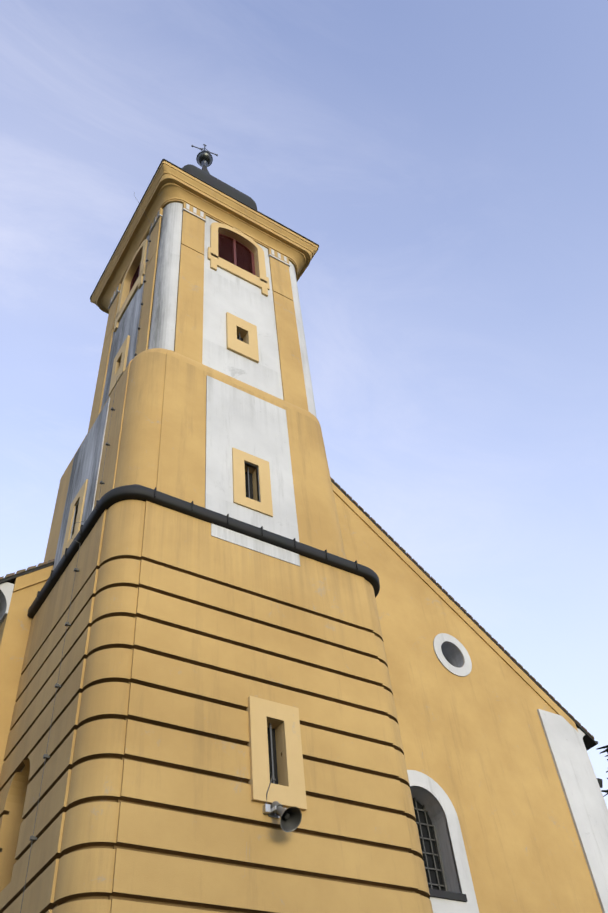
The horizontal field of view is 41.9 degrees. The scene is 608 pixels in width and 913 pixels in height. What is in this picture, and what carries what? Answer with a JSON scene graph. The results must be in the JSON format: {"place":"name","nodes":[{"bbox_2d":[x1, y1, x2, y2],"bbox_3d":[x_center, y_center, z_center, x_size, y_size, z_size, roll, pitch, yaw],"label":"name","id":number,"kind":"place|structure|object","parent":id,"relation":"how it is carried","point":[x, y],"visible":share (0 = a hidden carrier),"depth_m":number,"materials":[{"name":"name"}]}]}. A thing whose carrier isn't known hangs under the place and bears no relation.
{"place":"outdoors","nodes":[
{"label":"outdoors","id":0,"kind":"place"},
{"bbox_2d":[44,348,345,562],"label":"tower wall","id":1,"kind":"structure","parent":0,"point":[156,432],"depth_m":14.26,"materials":[{"name":"yellow paint"}]},
{"bbox_2d":[101,202,316,417],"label":"tower wall","id":2,"kind":"structure","parent":1,"relation":"on","point":[225,292],"depth_m":17.94,"materials":[{"name":"white paint"}]},
{"bbox_2d":[90,161,317,313],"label":"tower cornice","id":3,"kind":"structure","parent":2,"relation":"on","point":[170,183],"depth_m":21.11,"materials":[{"name":"yellow paint"}]},
{"bbox_2d":[90,159,318,299],"bbox_3d":[-2.873,-5.238,22.615,4.840,0.045,4.780,23,-54,-25],"label":"roof edge","id":4,"kind":"object","parent":3,"relation":"attached to","point":[207,184],"visible":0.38,"depth_m":21.32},
{"bbox_2d":[0,0,607,807],"label":"sky","id":5,"kind":"structure","parent":0,"point":[445,162],"materials":[{"name":"blue"}]},
{"label":"ground","id":6,"kind":"structure","parent":0,"visible":0},
{"bbox_2d":[0,499,432,912],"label":"tower base wall","id":7,"kind":"structure","parent":6,"relation":"on","point":[186,637],"depth_m":10.06,"materials":[{"name":"yellow paint"}]},
{"bbox_2d":[61,479,87,557],"bbox_3d":[-4.070,1.135,14.199,0.100,1.360,0.760,23,-54,-25],"label":"window frame","id":8,"kind":"object","parent":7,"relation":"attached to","point":[80,498],"visible":0.52,"depth_m":14.17,"materials":[{"name":"beige paint"}]},
{"bbox_2d":[53,397,109,569],"bbox_3d":[-4.099,0.798,14.574,0.070,4.010,1.800,23,-54,-25],"label":"white panel","id":9,"kind":"object","parent":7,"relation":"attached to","point":[87,460],"visible":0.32,"depth_m":15.00,"materials":[{"name":"paint"}]},
{"bbox_2d":[20,197,151,912],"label":"lightning conductor","id":10,"kind":"object","parent":7,"relation":"attached to","point":[46,756],"visible":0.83,"depth_m":11.09,"materials":[{"name":"grey metal"}]},
{"bbox_2d":[108,335,129,395],"bbox_3d":[-4.060,-2.006,17.555,0.100,1.360,0.760,23,-54,-25],"label":"belfry window frame","id":11,"kind":"object","parent":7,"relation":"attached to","point":[122,354],"visible":0.77,"depth_m":17.46,"materials":[{"name":"yellow paint"}]},
{"bbox_2d":[88,208,162,430],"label":"belfry pilasters","id":12,"kind":"object","parent":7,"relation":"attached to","point":[143,336],"visible":0.6,"depth_m":18.51,"materials":[{"name":"yellow paint"}]},
{"bbox_2d":[114,239,147,331],"bbox_3d":[-4.364,-4.497,20.233,0.100,2.700,1.710,23,-54,-25],"label":"belfry louvre frame","id":13,"kind":"object","parent":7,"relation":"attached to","point":[121,308],"visible":0.83,"depth_m":19.81,"materials":[{"name":"beige paint"}]},
{"bbox_2d":[129,262,140,292],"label":"belfry louvres","id":14,"kind":"object","parent":13,"relation":"in","point":[135,277],"visible":0.17,"depth_m":21.02,"materials":[{"name":"red wood"}]},
{"bbox_2d":[108,211,162,308],"bbox_3d":[-4.452,-5.161,20.942,0.115,0.410,3.160,23,-54,-25],"label":"capital ornament","id":15,"kind":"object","parent":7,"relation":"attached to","point":[151,229],"depth_m":20.33,"materials":[{"name":"white paint"}]},
{"bbox_2d":[27,484,379,617],"bbox_3d":[-2.016,2.745,14.193,5.134,0.575,5.134,23,-54,-25],"label":"tower flashing","id":16,"kind":"object","parent":7,"relation":"attached to","point":[108,499],"visible":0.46,"depth_m":12.47,"materials":[{"name":"metal"}]},
{"bbox_2d":[36,487,357,600],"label":"tower flashing seams","id":17,"kind":"object","parent":16,"relation":"attached to","point":[294,539],"visible":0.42,"depth_m":12.64,"materials":[{"name":"black metal"}]},
{"bbox_2d":[182,164,256,209],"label":"tower roof","id":18,"kind":"structure","parent":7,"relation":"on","point":[219,184],"depth_m":24.14,"materials":[{"name":"metal"}]},
{"bbox_2d":[202,165,209,173],"bbox_3d":[-3.402,-9.373,27.037,1.460,2.350,1.460,23,-54,-25],"label":"stem","id":19,"kind":"object","parent":18,"relation":"on","point":[204,168],"visible":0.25,"depth_m":27.54,"materials":[{"name":"metal"}]},
{"bbox_2d":[196,146,212,166],"bbox_3d":[-3.576,-10.794,28.566,0.583,1.879,0.583,23,-54,-25],"label":"finial ball","id":20,"kind":"object","parent":19,"relation":"on","point":[204,157],"visible":0.9,"depth_m":28.20,"materials":[{"name":"grey metal"}]},
{"bbox_2d":[191,144,217,155],"bbox_3d":[-3.620,-11.157,28.956,1.000,1.090,0.029,14,-50,-19],"label":"cross","id":21,"kind":"object","parent":20,"relation":"on","point":[201,149],"visible":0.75,"depth_m":29.00,"materials":[{"name":"grey metal"}]},
{"bbox_2d":[182,203,289,266],"bbox_3d":[-1.741,-5.744,20.707,3.160,0.410,0.115,23,-54,-25],"label":"capital ornament","id":22,"kind":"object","parent":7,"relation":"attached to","point":[204,220],"depth_m":20.29,"materials":[{"name":"white paint"}]},
{"bbox_2d":[218,233,255,275],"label":"louvered shutters","id":23,"kind":"object","parent":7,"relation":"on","point":[234,252],"visible":0.58,"depth_m":20.40,"materials":[{"name":"red wood"}]},
{"bbox_2d":[207,222,269,296],"bbox_3d":[-1.664,-5.078,20.000,1.710,2.700,0.100,23,-54,-25],"label":"window frame","id":24,"kind":"object","parent":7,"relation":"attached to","point":[261,281],"visible":0.9,"depth_m":19.56,"materials":[{"name":"beige paint"}]},
{"bbox_2d":[174,202,308,410],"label":"belfry pilasters","id":25,"kind":"object","parent":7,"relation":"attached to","point":[188,341],"visible":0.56,"depth_m":17.95,"materials":[{"name":"yellow paint"}]},
{"bbox_2d":[226,312,258,362],"bbox_3d":[-1.360,-2.587,17.321,0.760,1.360,0.100,23,-54,-25],"label":"window surround","id":26,"kind":"object","parent":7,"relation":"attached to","point":[249,350],"visible":0.92,"depth_m":17.21,"materials":[{"name":"yellow paint"}]},
{"bbox_2d":[204,372,287,411],"bbox_3d":[-1.179,-1.233,15.834,1.920,0.120,0.150,23,-54,-25],"label":"string course","id":27,"kind":"object","parent":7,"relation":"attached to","point":[244,390],"visible":0.36,"depth_m":15.79,"materials":[{"name":"yellow paint"}]},
{"bbox_2d":[247,467,249,497],"bbox_3d":[-0.976,0.515,13.974,0.024,0.920,0.025,23,-54,-25],"label":"bar window","id":28,"kind":"structure","parent":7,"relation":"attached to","point":[248,482],"depth_m":14.03,"materials":[{"name":"grey metal"}]},
{"bbox_2d":[245,471,253,499],"bbox_3d":[-1.053,0.608,14.051,0.400,1.020,0.100,23,-54,-25],"label":"dark window","id":29,"kind":"structure","parent":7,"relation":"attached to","point":[250,485],"depth_m":14.14,"materials":[{"name":"black glass"}]},
{"bbox_2d":[205,376,298,541],"bbox_3d":[-0.979,0.126,14.304,1.800,4.010,0.070,23,-54,-25],"label":"white panel","id":30,"kind":"object","parent":7,"relation":"attached to","point":[236,418],"visible":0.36,"depth_m":14.51,"materials":[{"name":"paint"}]},
{"bbox_2d":[232,447,272,516],"bbox_3d":[-0.929,0.459,13.927,0.760,1.360,0.100,23,-54,-25],"label":"window frame","id":31,"kind":"object","parent":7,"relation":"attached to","point":[240,498],"visible":0.83,"depth_m":13.85,"materials":[{"name":"beige paint"}]},
{"bbox_2d":[211,523,299,566],"bbox_3d":[-0.760,1.414,12.498,1.610,0.250,0.062,23,-54,-25],"label":"white patch","id":32,"kind":"object","parent":7,"relation":"attached to","point":[245,541],"visible":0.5,"depth_m":12.46,"materials":[{"name":"paint"}]},
{"bbox_2d":[267,727,277,783],"bbox_3d":[-0.488,3.898,10.187,0.370,0.980,0.100,23,-54,-25],"label":"window pane","id":33,"kind":"structure","parent":7,"relation":"attached to","point":[274,756],"depth_m":10.23,"materials":[{"name":"black glass"}]},
{"bbox_2d":[269,723,274,783],"bbox_3d":[-0.411,3.806,10.110,0.024,0.880,0.025,23,-54,-25],"label":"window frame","id":34,"kind":"object","parent":33,"relation":"attached to","point":[271,751],"visible":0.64,"depth_m":10.13,"materials":[{"name":"grey metal"}]},
{"bbox_2d":[246,696,306,810],"bbox_3d":[-0.363,3.749,10.063,0.760,1.360,0.100,23,-54,-25],"label":"slit window frame","id":35,"kind":"object","parent":7,"relation":"attached to","point":[292,793],"visible":0.83,"depth_m":9.98,"materials":[{"name":"yellow paint"}]},
{"bbox_2d":[266,775,275,803],"bbox_3d":[-0.387,4.054,9.612,0.199,0.374,0.097,52,-69,-39],"label":"cable","id":36,"kind":"object","parent":35,"relation":"attached to","point":[269,786],"visible":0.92,"depth_m":9.62,"materials":[{"name":"grey plastic"}]},
{"bbox_2d":[262,801,301,831],"bbox_3d":[-0.231,4.184,9.276,0.324,0.410,0.430,23,-54,-25],"label":"loudspeaker","id":37,"kind":"object","parent":7,"relation":"attached to","point":[290,819],"visible":1,"depth_m":9.26,"materials":[{"name":"grey metal"}]},
{"bbox_2d":[0,492,602,912],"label":"nave walls","id":38,"kind":"structure","parent":6,"relation":"on","point":[476,746],"depth_m":17.35,"materials":[{"name":"yellow paint"}]},
{"bbox_2d":[0,582,588,738],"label":"nave eaves cove cornice","id":39,"kind":"structure","parent":38,"relation":"attached to","point":[6,590],"depth_m":13.56,"materials":[{"name":"white paint"}]},
{"bbox_2d":[13,482,577,730],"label":"roof verge trim","id":40,"kind":"structure","parent":38,"relation":"attached to","point":[32,578],"depth_m":20.47,"materials":[{"name":"yellow paint"}]},
{"bbox_2d":[0,478,593,746],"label":"roof tiles","id":41,"kind":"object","parent":38,"relation":"on","point":[588,738],"depth_m":20.45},
{"bbox_2d":[586,740,597,749],"bbox_3d":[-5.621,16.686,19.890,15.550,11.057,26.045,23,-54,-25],"label":"gutter","id":42,"kind":"object","parent":41,"relation":"attached to","point":[591,745],"visible":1,"depth_m":20.15,"materials":[{"name":"grey metal"}]},
{"bbox_2d":[407,770,478,912],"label":"window surround","id":43,"kind":"object","parent":38,"relation":"attached to","point":[432,787],"visible":0.54,"depth_m":15.29,"materials":[{"name":"white paint"}]},
{"bbox_2d":[412,798,443,890],"bbox_3d":[2.107,7.525,15.375,1.260,2.020,0.100,23,-54,-25],"label":"window grille","id":44,"kind":"object","parent":43,"relation":"in","point":[427,848],"depth_m":15.49,"materials":[{"name":"grey metal"}]},
{"bbox_2d":[414,797,447,890],"bbox_3d":[2.153,7.470,15.329,1.160,1.920,0.050,23,-54,-25],"label":"window pane","id":45,"kind":"structure","parent":43,"relation":"attached to","point":[441,869],"depth_m":15.41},
{"bbox_2d":[429,888,466,901],"bbox_3d":[2.450,7.937,14.372,1.220,0.120,0.120,23,-54,-25],"label":"window sill","id":46,"kind":"structure","parent":43,"relation":"attached to","point":[442,894],"depth_m":14.40,"materials":[{"name":"grey metal"}]},
{"bbox_2d":[433,633,471,676],"bbox_3d":[3.597,4.817,19.275,1.170,1.170,0.060,23,-54,-25],"label":"round window surround","id":47,"kind":"object","parent":38,"relation":"attached to","point":[438,641],"visible":0.96,"depth_m":19.22,"materials":[{"name":"white paint"}]},
{"bbox_2d":[537,709,607,912],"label":"corner pilaster","id":48,"kind":"object","parent":38,"relation":"attached to","point":[586,804],"visible":0.88,"depth_m":18.43,"materials":[{"name":"white paint"}]},
{"bbox_2d":[597,778,602,787],"bbox_3d":[7.071,7.981,19.501,0.600,0.240,0.211,23,-54,-25],"label":"floodlight","id":49,"kind":"object","parent":38,"relation":"attached to","point":[600,781],"visible":0.18,"depth_m":19.54,"materials":[{"name":"metal"}]},
{"bbox_2d":[596,745,607,796],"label":"conifer tree","id":50,"kind":"object","parent":6,"relation":"on","point":[604,751],"visible":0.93,"depth_m":29.49,"materials":[{"name":"green plant"}]}
]}

